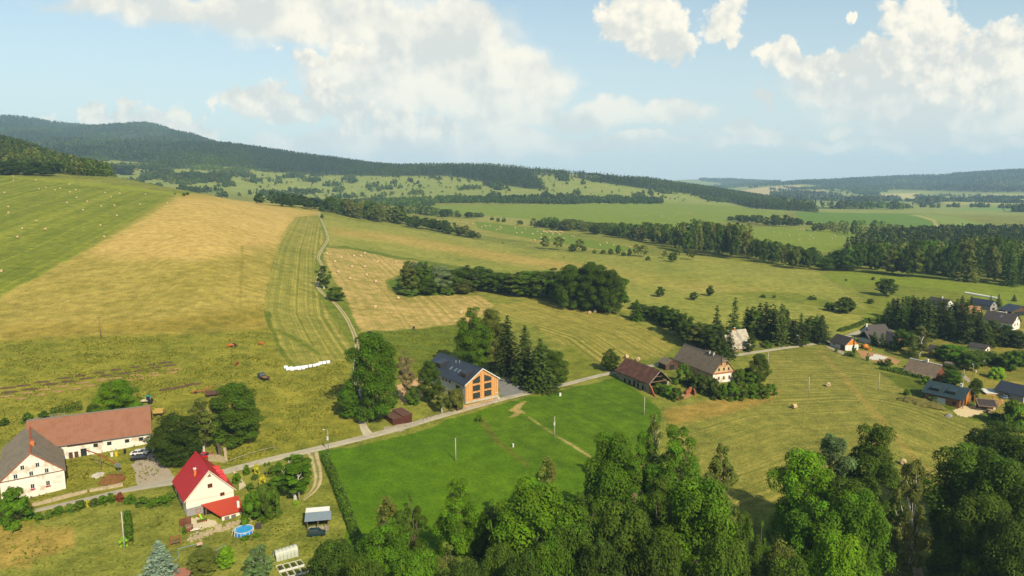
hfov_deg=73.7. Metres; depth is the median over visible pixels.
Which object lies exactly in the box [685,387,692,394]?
brick wall
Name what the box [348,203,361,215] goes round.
deciduous tree
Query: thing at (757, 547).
deciduous tree
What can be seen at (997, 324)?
deciduous tree
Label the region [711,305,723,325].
spruce tree
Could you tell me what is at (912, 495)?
birch tree
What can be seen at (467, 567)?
deciduous tree
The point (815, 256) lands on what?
deciduous tree
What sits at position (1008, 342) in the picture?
spruce tree
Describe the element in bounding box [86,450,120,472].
conveyor
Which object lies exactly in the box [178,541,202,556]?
steel frame
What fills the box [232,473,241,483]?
bush
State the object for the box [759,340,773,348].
bush
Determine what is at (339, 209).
birch tree
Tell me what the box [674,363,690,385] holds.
bush
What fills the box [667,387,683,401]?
bush
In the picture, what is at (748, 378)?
bush
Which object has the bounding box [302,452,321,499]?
grass driveway
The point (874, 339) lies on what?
spruce tree
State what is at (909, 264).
deciduous tree
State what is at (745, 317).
spruce tree
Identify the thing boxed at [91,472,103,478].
rubble heap
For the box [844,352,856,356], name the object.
bush
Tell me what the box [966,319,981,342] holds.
spruce tree
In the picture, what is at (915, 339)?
deciduous tree
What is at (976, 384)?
deciduous tree
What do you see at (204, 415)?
birch tree
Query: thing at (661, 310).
deciduous tree
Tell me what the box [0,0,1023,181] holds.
sky
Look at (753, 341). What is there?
deciduous tree
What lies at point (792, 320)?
spruce tree
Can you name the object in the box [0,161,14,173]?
deciduous tree
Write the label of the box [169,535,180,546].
play frame
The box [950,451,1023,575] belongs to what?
deciduous tree
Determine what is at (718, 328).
deciduous tree
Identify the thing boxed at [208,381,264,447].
deciduous tree
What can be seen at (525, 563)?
deciduous tree
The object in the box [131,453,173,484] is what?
farm yard
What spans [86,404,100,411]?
bush
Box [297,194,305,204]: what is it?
birch tree
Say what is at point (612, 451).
deciduous tree
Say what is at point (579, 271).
deciduous tree
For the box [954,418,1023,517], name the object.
deciduous tree
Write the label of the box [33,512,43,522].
bush
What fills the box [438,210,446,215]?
deciduous tree
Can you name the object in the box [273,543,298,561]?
greenhouse
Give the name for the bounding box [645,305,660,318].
deciduous tree
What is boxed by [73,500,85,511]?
bush
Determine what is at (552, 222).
deciduous tree
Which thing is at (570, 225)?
deciduous tree
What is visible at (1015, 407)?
deciduous tree
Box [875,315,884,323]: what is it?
bush
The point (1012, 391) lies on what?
grey roof house
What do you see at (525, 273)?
deciduous tree
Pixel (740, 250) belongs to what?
birch tree
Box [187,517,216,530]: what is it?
terrace gravel
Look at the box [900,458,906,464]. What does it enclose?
hay bale
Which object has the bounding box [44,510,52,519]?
bush
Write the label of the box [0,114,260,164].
mountain forest
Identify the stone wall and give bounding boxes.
[32,489,86,506]
[89,482,123,491]
[208,447,226,462]
[216,443,221,455]
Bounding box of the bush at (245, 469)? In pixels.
[243,465,249,475]
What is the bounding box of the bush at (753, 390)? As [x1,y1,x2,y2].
[743,382,758,399]
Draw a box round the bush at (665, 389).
[659,384,675,397]
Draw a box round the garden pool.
[231,524,253,537]
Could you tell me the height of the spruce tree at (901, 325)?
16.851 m
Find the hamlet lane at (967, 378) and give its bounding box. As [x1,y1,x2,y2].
[961,374,970,382]
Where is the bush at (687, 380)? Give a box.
[684,372,695,387]
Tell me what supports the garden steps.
on the terrain at (180, 270)
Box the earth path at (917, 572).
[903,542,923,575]
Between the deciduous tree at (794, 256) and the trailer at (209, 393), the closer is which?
the trailer at (209, 393)
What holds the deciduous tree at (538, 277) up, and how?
on the terrain at (180, 270)
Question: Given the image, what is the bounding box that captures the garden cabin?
[927,344,936,351]
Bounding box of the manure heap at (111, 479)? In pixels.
[98,473,125,484]
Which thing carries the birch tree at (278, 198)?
on the terrain at (180, 270)
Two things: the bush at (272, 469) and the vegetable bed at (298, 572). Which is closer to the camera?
the vegetable bed at (298, 572)
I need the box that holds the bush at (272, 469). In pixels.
[266,465,275,477]
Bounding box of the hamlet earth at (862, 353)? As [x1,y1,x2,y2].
[857,350,900,363]
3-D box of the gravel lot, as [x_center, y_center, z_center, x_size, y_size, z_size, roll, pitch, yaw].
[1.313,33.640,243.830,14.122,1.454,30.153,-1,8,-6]
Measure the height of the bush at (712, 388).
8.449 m
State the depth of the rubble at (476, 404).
219.01 m
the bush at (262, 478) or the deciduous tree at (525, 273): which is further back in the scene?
the deciduous tree at (525, 273)
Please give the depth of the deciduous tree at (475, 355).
247.70 m
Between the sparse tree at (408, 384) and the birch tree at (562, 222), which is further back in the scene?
the birch tree at (562, 222)
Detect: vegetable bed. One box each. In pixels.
[276,564,284,571]
[279,571,288,575]
[282,562,291,570]
[286,569,295,575]
[289,561,297,568]
[292,567,301,575]
[295,559,304,566]
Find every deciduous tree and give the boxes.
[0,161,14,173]
[4,159,21,173]
[12,162,28,172]
[21,165,34,174]
[25,161,41,172]
[34,165,55,174]
[42,161,52,169]
[46,161,60,170]
[90,378,142,411]
[112,164,120,172]
[119,165,136,173]
[143,412,204,466]
[186,545,218,575]
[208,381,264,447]
[215,546,235,568]
[253,193,265,202]
[278,196,285,205]
[283,194,291,204]
[287,197,297,205]
[303,535,359,575]
[313,198,320,207]
[318,202,327,209]
[325,196,336,209]
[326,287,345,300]
[336,379,362,418]
[340,331,398,421]
[342,199,353,214]
[345,551,387,575]
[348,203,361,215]
[355,205,362,216]
[355,515,414,575]
[370,204,385,219]
[388,206,404,221]
[392,546,441,575]
[397,206,407,221]
[397,264,419,289]
[399,260,414,275]
[403,217,415,225]
[405,262,430,279]
[407,267,429,293]
[413,216,421,226]
[416,360,442,402]
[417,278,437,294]
[426,219,435,227]
[429,266,453,291]
[430,477,487,566]
[432,220,440,229]
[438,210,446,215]
[438,555,483,575]
[439,220,450,230]
[440,209,450,214]
[442,268,473,292]
[444,226,452,232]
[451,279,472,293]
[453,306,494,366]
[457,265,479,292]
[464,212,473,216]
[465,231,473,236]
[468,269,487,288]
[472,308,505,369]
[477,268,496,290]
[479,540,515,575]
[488,282,503,292]
[489,472,584,571]
[493,272,510,293]
[500,548,543,575]
[502,272,525,296]
[513,271,537,284]
[518,276,542,296]
[525,270,551,298]
[530,344,549,362]
[532,535,576,575]
[542,350,569,385]
[548,220,555,228]
[548,278,560,301]
[550,521,598,575]
[552,264,586,308]
[554,223,566,229]
[565,219,574,228]
[567,491,600,570]
[568,244,576,250]
[569,268,588,306]
[569,535,628,575]
[574,262,612,310]
[576,427,647,574]
[576,498,662,575]
[579,223,587,230]
[587,222,596,232]
[589,225,600,233]
[595,268,625,313]
[600,348,620,370]
[608,226,617,235]
[615,245,621,253]
[615,275,629,302]
[616,222,627,236]
[621,430,669,531]
[627,523,686,575]
[630,473,692,574]
[633,226,644,239]
[640,222,651,236]
[640,306,652,316]
[644,423,707,564]
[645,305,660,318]
[650,223,660,241]
[654,306,673,322]
[654,471,748,575]
[655,286,665,295]
[658,309,673,325]
[659,225,667,243]
[666,313,682,335]
[667,226,678,244]
[667,253,677,260]
[671,228,678,246]
[675,313,688,340]
[678,221,685,247]
[681,316,697,333]
[682,230,693,249]
[684,323,706,347]
[685,226,695,248]
[689,292,699,298]
[693,532,751,575]
[694,228,704,249]
[694,325,717,350]
[702,221,712,249]
[706,285,714,294]
[708,224,716,249]
[709,324,727,343]
[712,223,722,247]
[713,228,725,253]
[722,230,727,252]
[724,222,731,250]
[726,224,740,251]
[728,224,737,255]
[730,225,740,254]
[734,511,763,575]
[735,215,744,221]
[740,230,751,254]
[742,215,749,221]
[744,306,760,335]
[744,336,755,350]
[748,353,771,383]
[750,239,761,256]
[752,215,763,222]
[753,535,796,575]
[756,317,770,339]
[757,240,768,260]
[761,217,769,224]
[763,445,838,566]
[763,548,812,575]
[765,304,779,332]
[766,243,776,259]
[770,215,782,224]
[773,492,853,575]
[778,246,788,263]
[780,215,791,225]
[785,249,796,264]
[787,217,795,225]
[789,246,801,266]
[797,323,811,342]
[799,248,804,263]
[802,250,812,266]
[804,316,822,336]
[806,528,871,575]
[807,247,819,264]
[808,473,885,572]
[811,223,818,229]
[815,257,834,269]
[817,223,828,229]
[820,483,896,575]
[824,250,848,264]
[830,249,848,265]
[832,297,855,312]
[835,255,856,269]
[838,422,908,564]
[849,220,858,233]
[851,244,867,266]
[856,248,868,265]
[866,223,878,232]
[866,243,885,268]
[872,243,886,266]
[875,278,899,295]
[882,250,901,272]
[887,247,907,271]
[892,329,909,348]
[898,246,917,273]
[903,333,920,344]
[904,240,925,261]
[907,248,925,273]
[917,441,1013,575]
[918,240,928,267]
[923,245,939,274]
[926,492,1017,575]
[928,345,949,357]
[933,249,945,271]
[936,344,967,360]
[937,247,955,271]
[938,369,964,383]
[939,244,964,276]
[943,364,957,369]
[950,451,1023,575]
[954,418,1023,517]
[955,249,974,273]
[955,352,980,369]
[955,425,1004,471]
[957,237,977,270]
[968,378,983,393]
[973,352,985,364]
[977,507,1023,575]
[979,355,991,363]
[983,245,1001,279]
[984,237,995,273]
[984,320,1002,333]
[985,353,1002,364]
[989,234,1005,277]
[990,355,1003,363]
[995,433,1023,507]
[997,325,1013,332]
[998,241,1009,269]
[1000,249,1017,276]
[1001,330,1023,347]
[1001,399,1023,432]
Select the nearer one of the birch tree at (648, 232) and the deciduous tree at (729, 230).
the deciduous tree at (729, 230)
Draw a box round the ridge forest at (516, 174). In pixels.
[140,141,818,211]
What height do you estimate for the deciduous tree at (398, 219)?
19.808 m
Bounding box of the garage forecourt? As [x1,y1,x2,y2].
[384,423,407,431]
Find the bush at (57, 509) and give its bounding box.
[52,505,63,515]
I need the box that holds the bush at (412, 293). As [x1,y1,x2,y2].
[395,285,420,296]
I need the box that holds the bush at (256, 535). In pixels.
[252,533,260,538]
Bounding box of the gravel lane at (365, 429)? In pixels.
[353,362,371,434]
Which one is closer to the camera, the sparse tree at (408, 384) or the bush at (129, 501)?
the bush at (129, 501)
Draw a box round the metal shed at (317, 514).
[304,506,330,530]
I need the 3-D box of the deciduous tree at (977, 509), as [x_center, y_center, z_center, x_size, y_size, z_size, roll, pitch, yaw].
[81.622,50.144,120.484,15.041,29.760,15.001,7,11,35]
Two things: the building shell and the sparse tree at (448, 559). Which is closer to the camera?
the sparse tree at (448, 559)
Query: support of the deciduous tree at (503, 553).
on the terrain at (180, 270)
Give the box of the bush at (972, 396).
[971,391,978,401]
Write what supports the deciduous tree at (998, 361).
on the terrain at (180, 270)
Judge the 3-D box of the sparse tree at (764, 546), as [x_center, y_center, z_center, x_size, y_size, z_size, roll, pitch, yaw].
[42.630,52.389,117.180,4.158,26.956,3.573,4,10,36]
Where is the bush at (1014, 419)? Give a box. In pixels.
[999,410,1023,423]
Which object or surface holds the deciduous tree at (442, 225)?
on the terrain at (180, 270)
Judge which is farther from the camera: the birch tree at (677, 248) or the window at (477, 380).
the birch tree at (677, 248)
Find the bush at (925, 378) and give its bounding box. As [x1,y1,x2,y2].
[920,376,931,384]
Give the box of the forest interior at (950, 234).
[843,223,1023,265]
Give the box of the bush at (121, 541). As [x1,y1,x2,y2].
[119,536,127,547]
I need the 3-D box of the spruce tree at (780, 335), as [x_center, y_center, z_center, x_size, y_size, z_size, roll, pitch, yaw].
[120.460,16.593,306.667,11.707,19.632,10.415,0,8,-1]
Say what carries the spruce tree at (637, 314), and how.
on the terrain at (180, 270)
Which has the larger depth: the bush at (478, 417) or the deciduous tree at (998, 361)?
the deciduous tree at (998, 361)
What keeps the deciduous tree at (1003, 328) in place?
on the terrain at (180, 270)
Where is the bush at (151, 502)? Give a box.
[146,497,158,509]
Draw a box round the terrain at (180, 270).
[0,118,1023,575]
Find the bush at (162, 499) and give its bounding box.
[156,495,172,506]
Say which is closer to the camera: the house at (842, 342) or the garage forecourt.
the garage forecourt
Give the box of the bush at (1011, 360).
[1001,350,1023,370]
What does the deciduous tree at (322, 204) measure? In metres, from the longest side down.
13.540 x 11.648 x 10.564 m
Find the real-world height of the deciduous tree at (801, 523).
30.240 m
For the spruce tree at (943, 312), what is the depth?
329.11 m
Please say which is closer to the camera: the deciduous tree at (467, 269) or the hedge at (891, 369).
the hedge at (891, 369)
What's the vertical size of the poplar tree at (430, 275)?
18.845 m
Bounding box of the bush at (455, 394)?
[446,388,463,411]
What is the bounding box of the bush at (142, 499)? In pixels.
[135,496,147,507]
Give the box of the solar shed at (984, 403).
[975,398,998,410]
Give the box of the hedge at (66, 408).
[49,400,82,415]
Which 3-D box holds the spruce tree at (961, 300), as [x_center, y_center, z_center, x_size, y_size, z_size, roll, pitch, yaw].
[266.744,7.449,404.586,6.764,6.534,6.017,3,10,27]
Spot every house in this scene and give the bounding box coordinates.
[172,451,243,520]
[422,352,499,403]
[722,327,750,350]
[829,333,858,350]
[857,323,907,345]
[921,380,975,408]
[926,296,953,310]
[963,304,981,318]
[972,298,997,310]
[983,310,1021,329]
[993,380,1023,402]
[996,303,1023,315]
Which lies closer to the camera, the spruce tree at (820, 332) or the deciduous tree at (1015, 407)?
the deciduous tree at (1015, 407)
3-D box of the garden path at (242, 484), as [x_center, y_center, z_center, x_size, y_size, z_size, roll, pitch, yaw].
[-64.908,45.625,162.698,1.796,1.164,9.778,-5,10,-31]
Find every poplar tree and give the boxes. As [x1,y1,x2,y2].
[418,262,436,286]
[469,273,477,291]
[499,278,516,294]
[508,273,530,296]
[546,267,561,291]
[595,282,620,311]
[804,432,860,502]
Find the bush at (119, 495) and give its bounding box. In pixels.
[115,492,124,502]
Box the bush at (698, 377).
[690,373,705,392]
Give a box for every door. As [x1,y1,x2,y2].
[80,448,86,455]
[394,418,401,424]
[404,416,410,423]
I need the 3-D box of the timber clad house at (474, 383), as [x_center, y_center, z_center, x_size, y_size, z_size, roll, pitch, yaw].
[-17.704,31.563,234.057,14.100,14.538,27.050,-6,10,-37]
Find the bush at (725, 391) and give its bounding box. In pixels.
[716,384,728,401]
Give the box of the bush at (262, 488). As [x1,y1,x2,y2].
[255,482,268,494]
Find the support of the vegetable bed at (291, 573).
on the terrain at (180, 270)
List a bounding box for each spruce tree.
[136,540,181,575]
[490,315,519,376]
[501,325,536,385]
[521,338,563,395]
[626,299,645,321]
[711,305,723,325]
[711,325,735,360]
[724,328,738,358]
[725,297,742,329]
[738,307,759,338]
[745,308,756,339]
[755,302,770,337]
[755,303,763,330]
[763,311,783,342]
[766,304,792,346]
[781,305,790,338]
[783,309,791,330]
[783,319,808,346]
[784,319,793,344]
[795,313,811,342]
[805,322,816,342]
[807,316,829,344]
[816,315,832,339]
[867,331,878,345]
[874,334,888,348]
[875,302,893,324]
[883,298,896,313]
[886,297,907,328]
[890,297,910,331]
[899,296,912,326]
[902,336,921,358]
[906,296,914,323]
[910,295,915,317]
[910,297,920,320]
[911,297,926,330]
[915,298,942,339]
[920,300,946,338]
[934,299,941,321]
[936,300,953,334]
[939,305,958,341]
[948,302,958,330]
[951,300,977,344]
[951,302,965,336]
[955,247,983,282]
[958,295,965,304]
[961,305,982,334]
[961,308,976,338]
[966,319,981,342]
[967,296,975,304]
[970,313,986,342]
[973,327,994,346]
[975,310,985,331]
[979,325,1000,346]
[994,329,1008,347]
[995,294,1002,307]
[996,241,1021,287]
[1002,333,1012,347]
[1012,250,1023,285]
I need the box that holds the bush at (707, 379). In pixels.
[697,375,712,396]
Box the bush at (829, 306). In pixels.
[823,302,834,310]
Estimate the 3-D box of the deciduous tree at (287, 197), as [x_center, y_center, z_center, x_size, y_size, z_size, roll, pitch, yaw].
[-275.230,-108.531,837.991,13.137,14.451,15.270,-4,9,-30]
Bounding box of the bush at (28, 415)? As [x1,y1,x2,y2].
[20,412,33,423]
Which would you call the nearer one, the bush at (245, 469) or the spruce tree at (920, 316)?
the bush at (245, 469)
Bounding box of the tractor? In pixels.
[140,395,152,403]
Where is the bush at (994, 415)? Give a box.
[987,412,1001,422]
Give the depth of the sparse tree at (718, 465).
131.82 m
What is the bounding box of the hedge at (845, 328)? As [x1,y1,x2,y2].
[837,317,872,331]
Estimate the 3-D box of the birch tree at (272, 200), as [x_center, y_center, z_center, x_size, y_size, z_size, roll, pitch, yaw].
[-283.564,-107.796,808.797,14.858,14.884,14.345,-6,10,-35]
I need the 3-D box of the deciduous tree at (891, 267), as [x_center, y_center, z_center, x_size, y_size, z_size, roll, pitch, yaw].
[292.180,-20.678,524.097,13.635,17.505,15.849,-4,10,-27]
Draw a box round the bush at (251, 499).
[239,489,265,525]
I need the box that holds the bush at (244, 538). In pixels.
[240,535,250,540]
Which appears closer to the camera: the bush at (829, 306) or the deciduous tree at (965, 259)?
the bush at (829, 306)
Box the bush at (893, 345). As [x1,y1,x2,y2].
[888,338,901,350]
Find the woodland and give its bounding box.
[323,197,1023,274]
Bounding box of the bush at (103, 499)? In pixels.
[96,495,106,505]
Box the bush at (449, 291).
[440,286,454,295]
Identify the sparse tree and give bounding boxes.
[375,494,399,567]
[394,491,427,558]
[396,350,414,401]
[436,542,473,575]
[472,498,499,574]
[534,456,560,539]
[623,490,648,570]
[704,443,739,541]
[749,520,772,561]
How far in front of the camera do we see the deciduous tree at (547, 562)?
99.93 m
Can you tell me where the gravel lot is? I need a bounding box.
[494,370,532,396]
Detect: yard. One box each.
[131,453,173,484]
[827,345,845,355]
[953,404,995,416]
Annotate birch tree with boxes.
[187,398,220,451]
[242,545,274,575]
[266,191,278,202]
[268,454,312,500]
[273,192,282,203]
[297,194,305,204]
[303,198,314,207]
[314,265,331,288]
[336,202,343,211]
[418,218,427,226]
[421,217,428,226]
[434,384,449,412]
[450,222,458,232]
[457,226,466,233]
[540,236,549,246]
[553,236,565,246]
[558,221,567,228]
[575,239,583,248]
[630,225,638,236]
[633,244,639,253]
[638,244,648,254]
[640,224,647,238]
[644,413,665,471]
[646,224,653,239]
[663,308,679,334]
[672,245,682,254]
[676,320,693,343]
[686,249,695,257]
[688,322,707,346]
[702,325,727,349]
[703,230,713,250]
[732,234,743,252]
[882,458,930,575]
[906,326,933,353]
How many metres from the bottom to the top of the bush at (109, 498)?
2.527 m
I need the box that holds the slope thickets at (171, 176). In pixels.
[79,155,728,201]
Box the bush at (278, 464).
[274,462,283,471]
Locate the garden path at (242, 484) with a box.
[233,471,245,489]
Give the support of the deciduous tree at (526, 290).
on the terrain at (180, 270)
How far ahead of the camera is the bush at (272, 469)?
164.17 m
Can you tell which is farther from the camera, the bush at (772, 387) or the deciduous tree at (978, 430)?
the bush at (772, 387)
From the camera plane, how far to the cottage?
260.83 m
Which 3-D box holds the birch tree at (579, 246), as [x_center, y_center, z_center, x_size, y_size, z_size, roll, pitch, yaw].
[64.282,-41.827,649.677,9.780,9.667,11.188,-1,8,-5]
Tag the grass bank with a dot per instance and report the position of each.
(922, 402)
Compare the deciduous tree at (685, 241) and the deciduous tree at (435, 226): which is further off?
the deciduous tree at (435, 226)
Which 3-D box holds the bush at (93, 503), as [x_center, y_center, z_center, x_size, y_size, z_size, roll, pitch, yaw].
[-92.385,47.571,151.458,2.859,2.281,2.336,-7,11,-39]
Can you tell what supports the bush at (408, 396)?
on the terrain at (180, 270)
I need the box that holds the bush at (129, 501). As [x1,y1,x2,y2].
[123,494,136,504]
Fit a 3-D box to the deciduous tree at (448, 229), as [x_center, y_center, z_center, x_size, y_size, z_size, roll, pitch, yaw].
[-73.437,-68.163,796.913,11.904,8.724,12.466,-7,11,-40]
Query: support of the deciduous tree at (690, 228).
on the terrain at (180, 270)
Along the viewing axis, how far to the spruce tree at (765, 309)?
318.43 m
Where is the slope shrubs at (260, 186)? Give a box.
[137,162,712,200]
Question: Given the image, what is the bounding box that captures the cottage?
[903,358,944,380]
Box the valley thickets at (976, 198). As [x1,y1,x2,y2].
[769,186,1023,208]
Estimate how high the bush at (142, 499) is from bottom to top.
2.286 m
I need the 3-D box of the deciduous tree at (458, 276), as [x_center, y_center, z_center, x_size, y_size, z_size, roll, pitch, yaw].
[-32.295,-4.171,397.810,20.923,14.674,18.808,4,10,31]
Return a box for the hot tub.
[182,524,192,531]
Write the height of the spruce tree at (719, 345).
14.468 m
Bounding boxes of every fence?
[179,515,190,526]
[227,446,274,463]
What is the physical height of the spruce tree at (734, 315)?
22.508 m
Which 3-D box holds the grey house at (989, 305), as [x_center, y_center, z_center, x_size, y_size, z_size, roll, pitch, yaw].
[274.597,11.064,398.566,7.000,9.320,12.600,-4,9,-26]
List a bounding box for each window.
[30,483,34,489]
[473,376,479,383]
[473,385,479,390]
[473,392,479,398]
[484,375,490,380]
[484,382,490,388]
[484,390,490,396]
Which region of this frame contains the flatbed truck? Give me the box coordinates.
[257,372,269,380]
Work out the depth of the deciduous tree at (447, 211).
1184.19 m
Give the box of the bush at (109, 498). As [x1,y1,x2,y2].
[106,493,115,503]
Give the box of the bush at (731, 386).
[726,380,739,401]
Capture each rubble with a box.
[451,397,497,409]
[456,399,494,412]
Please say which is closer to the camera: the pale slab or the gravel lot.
the gravel lot
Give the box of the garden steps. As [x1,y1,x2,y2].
[214,524,221,531]
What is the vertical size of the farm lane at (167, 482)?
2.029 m
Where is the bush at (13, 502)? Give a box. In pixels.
[0,486,36,531]
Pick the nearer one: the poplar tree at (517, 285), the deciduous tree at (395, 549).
the deciduous tree at (395, 549)
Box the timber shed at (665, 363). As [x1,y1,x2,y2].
[657,356,679,370]
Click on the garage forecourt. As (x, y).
(389, 427)
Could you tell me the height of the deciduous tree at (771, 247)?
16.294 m
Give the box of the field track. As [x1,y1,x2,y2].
[315,212,359,357]
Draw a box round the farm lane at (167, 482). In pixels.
[35,477,174,511]
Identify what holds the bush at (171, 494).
on the terrain at (180, 270)
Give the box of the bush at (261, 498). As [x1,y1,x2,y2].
[253,492,272,523]
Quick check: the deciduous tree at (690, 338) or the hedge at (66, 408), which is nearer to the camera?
the hedge at (66, 408)
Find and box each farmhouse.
[0,426,65,498]
[673,343,735,382]
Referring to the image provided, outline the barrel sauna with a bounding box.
[861,344,868,348]
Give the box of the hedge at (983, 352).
[955,349,996,354]
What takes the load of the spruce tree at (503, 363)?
on the terrain at (180, 270)
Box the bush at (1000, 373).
[988,367,1005,380]
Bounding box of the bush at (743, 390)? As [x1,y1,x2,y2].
[734,381,749,401]
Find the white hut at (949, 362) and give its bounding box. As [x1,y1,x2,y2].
[944,361,955,366]
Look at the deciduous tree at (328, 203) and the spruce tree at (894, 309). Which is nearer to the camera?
the spruce tree at (894, 309)
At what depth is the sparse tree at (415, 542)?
124.32 m
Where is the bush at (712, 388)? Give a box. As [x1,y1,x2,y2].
[708,377,721,400]
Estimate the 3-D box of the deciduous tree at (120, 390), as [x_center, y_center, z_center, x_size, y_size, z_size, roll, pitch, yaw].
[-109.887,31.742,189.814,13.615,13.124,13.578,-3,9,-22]
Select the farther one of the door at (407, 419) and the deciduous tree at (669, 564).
the door at (407, 419)
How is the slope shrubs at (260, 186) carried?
on the terrain at (180, 270)
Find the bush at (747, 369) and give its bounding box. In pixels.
[744,367,752,376]
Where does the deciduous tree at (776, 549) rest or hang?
on the terrain at (180, 270)
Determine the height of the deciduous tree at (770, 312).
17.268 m
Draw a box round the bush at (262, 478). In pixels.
[258,475,265,484]
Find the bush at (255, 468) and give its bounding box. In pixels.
[253,463,260,473]
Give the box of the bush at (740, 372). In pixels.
[731,368,744,384]
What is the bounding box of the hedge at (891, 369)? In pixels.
[878,365,921,378]
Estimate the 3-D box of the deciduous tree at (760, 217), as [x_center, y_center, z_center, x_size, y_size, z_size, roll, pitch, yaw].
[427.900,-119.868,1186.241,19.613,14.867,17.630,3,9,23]
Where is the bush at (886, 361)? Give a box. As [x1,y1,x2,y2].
[884,359,893,366]
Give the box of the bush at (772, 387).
[763,383,777,395]
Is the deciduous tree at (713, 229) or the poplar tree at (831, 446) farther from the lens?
the deciduous tree at (713, 229)
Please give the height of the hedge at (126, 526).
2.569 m
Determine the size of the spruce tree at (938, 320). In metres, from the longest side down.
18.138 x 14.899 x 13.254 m
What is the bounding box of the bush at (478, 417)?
[475,414,483,422]
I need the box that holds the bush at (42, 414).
[37,410,49,417]
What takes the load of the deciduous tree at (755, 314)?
on the terrain at (180, 270)
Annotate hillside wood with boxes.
[0,134,114,176]
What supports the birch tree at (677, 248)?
on the terrain at (180, 270)
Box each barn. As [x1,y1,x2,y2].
[26,405,152,458]
[615,358,670,396]
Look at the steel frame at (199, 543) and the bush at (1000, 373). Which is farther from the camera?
the bush at (1000, 373)
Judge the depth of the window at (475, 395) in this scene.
222.57 m
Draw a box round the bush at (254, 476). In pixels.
[251,474,257,480]
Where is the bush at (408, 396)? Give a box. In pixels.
[403,386,419,405]
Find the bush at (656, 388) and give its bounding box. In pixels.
[652,382,661,393]
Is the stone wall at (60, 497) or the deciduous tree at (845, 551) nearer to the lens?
the deciduous tree at (845, 551)
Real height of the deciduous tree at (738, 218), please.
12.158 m
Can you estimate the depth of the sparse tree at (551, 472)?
136.22 m
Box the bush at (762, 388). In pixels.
[757,383,769,398]
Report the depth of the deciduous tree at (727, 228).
653.52 m
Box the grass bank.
[896,396,945,409]
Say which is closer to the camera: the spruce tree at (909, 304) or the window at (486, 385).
the window at (486, 385)
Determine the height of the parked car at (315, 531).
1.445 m
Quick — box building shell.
[980,388,998,395]
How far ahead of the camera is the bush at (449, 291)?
384.78 m
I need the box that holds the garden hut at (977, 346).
[967,342,991,350]
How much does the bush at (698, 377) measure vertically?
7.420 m
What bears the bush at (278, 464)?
on the terrain at (180, 270)
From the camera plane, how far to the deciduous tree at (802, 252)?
579.84 m
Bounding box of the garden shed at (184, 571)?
[169,567,191,575]
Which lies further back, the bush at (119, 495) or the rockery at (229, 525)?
the bush at (119, 495)
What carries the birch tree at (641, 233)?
on the terrain at (180, 270)
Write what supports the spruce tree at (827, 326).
on the terrain at (180, 270)
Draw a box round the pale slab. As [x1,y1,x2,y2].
[869,354,886,359]
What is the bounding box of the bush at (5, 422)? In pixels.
[0,418,9,425]
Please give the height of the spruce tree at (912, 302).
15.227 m
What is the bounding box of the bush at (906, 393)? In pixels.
[903,389,909,395]
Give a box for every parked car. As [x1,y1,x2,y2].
[130,449,147,455]
[130,454,148,460]
[199,452,213,457]
[307,527,325,536]
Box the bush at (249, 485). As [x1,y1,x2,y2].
[246,483,254,491]
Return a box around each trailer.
[152,408,164,415]
[205,390,217,396]
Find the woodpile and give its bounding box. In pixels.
[991,396,1003,405]
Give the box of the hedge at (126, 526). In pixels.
[123,508,133,546]
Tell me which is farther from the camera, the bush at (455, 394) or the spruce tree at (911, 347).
the spruce tree at (911, 347)
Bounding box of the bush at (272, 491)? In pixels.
[263,484,283,520]
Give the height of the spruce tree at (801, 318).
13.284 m
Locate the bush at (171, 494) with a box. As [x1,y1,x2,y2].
[166,491,177,501]
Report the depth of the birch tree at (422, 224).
839.30 m
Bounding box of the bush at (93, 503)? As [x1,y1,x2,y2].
[88,498,101,507]
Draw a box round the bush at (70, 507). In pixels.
[62,503,75,513]
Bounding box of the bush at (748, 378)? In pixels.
[745,372,757,385]
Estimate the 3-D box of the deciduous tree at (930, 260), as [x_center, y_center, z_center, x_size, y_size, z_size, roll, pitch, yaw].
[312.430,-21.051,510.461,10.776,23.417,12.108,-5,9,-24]
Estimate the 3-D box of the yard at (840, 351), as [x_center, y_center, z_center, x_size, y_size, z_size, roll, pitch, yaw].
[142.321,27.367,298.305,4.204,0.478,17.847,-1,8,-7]
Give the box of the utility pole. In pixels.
[120,511,124,547]
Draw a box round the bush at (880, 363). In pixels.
[877,359,883,365]
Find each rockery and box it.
[186,528,214,541]
[222,518,251,531]
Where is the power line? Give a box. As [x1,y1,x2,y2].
[128,480,279,511]
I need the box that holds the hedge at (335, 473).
[320,451,363,556]
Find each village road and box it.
[222,342,824,473]
[826,324,886,342]
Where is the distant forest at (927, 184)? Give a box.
[699,168,1023,211]
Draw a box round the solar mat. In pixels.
[255,522,260,528]
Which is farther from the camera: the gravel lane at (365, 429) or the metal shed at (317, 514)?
the gravel lane at (365, 429)
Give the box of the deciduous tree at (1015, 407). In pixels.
[1001,399,1023,432]
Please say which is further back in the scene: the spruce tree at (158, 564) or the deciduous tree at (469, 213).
the deciduous tree at (469, 213)
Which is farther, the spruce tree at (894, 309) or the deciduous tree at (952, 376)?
the spruce tree at (894, 309)
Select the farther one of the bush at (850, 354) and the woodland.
the woodland
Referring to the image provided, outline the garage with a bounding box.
[384,407,412,424]

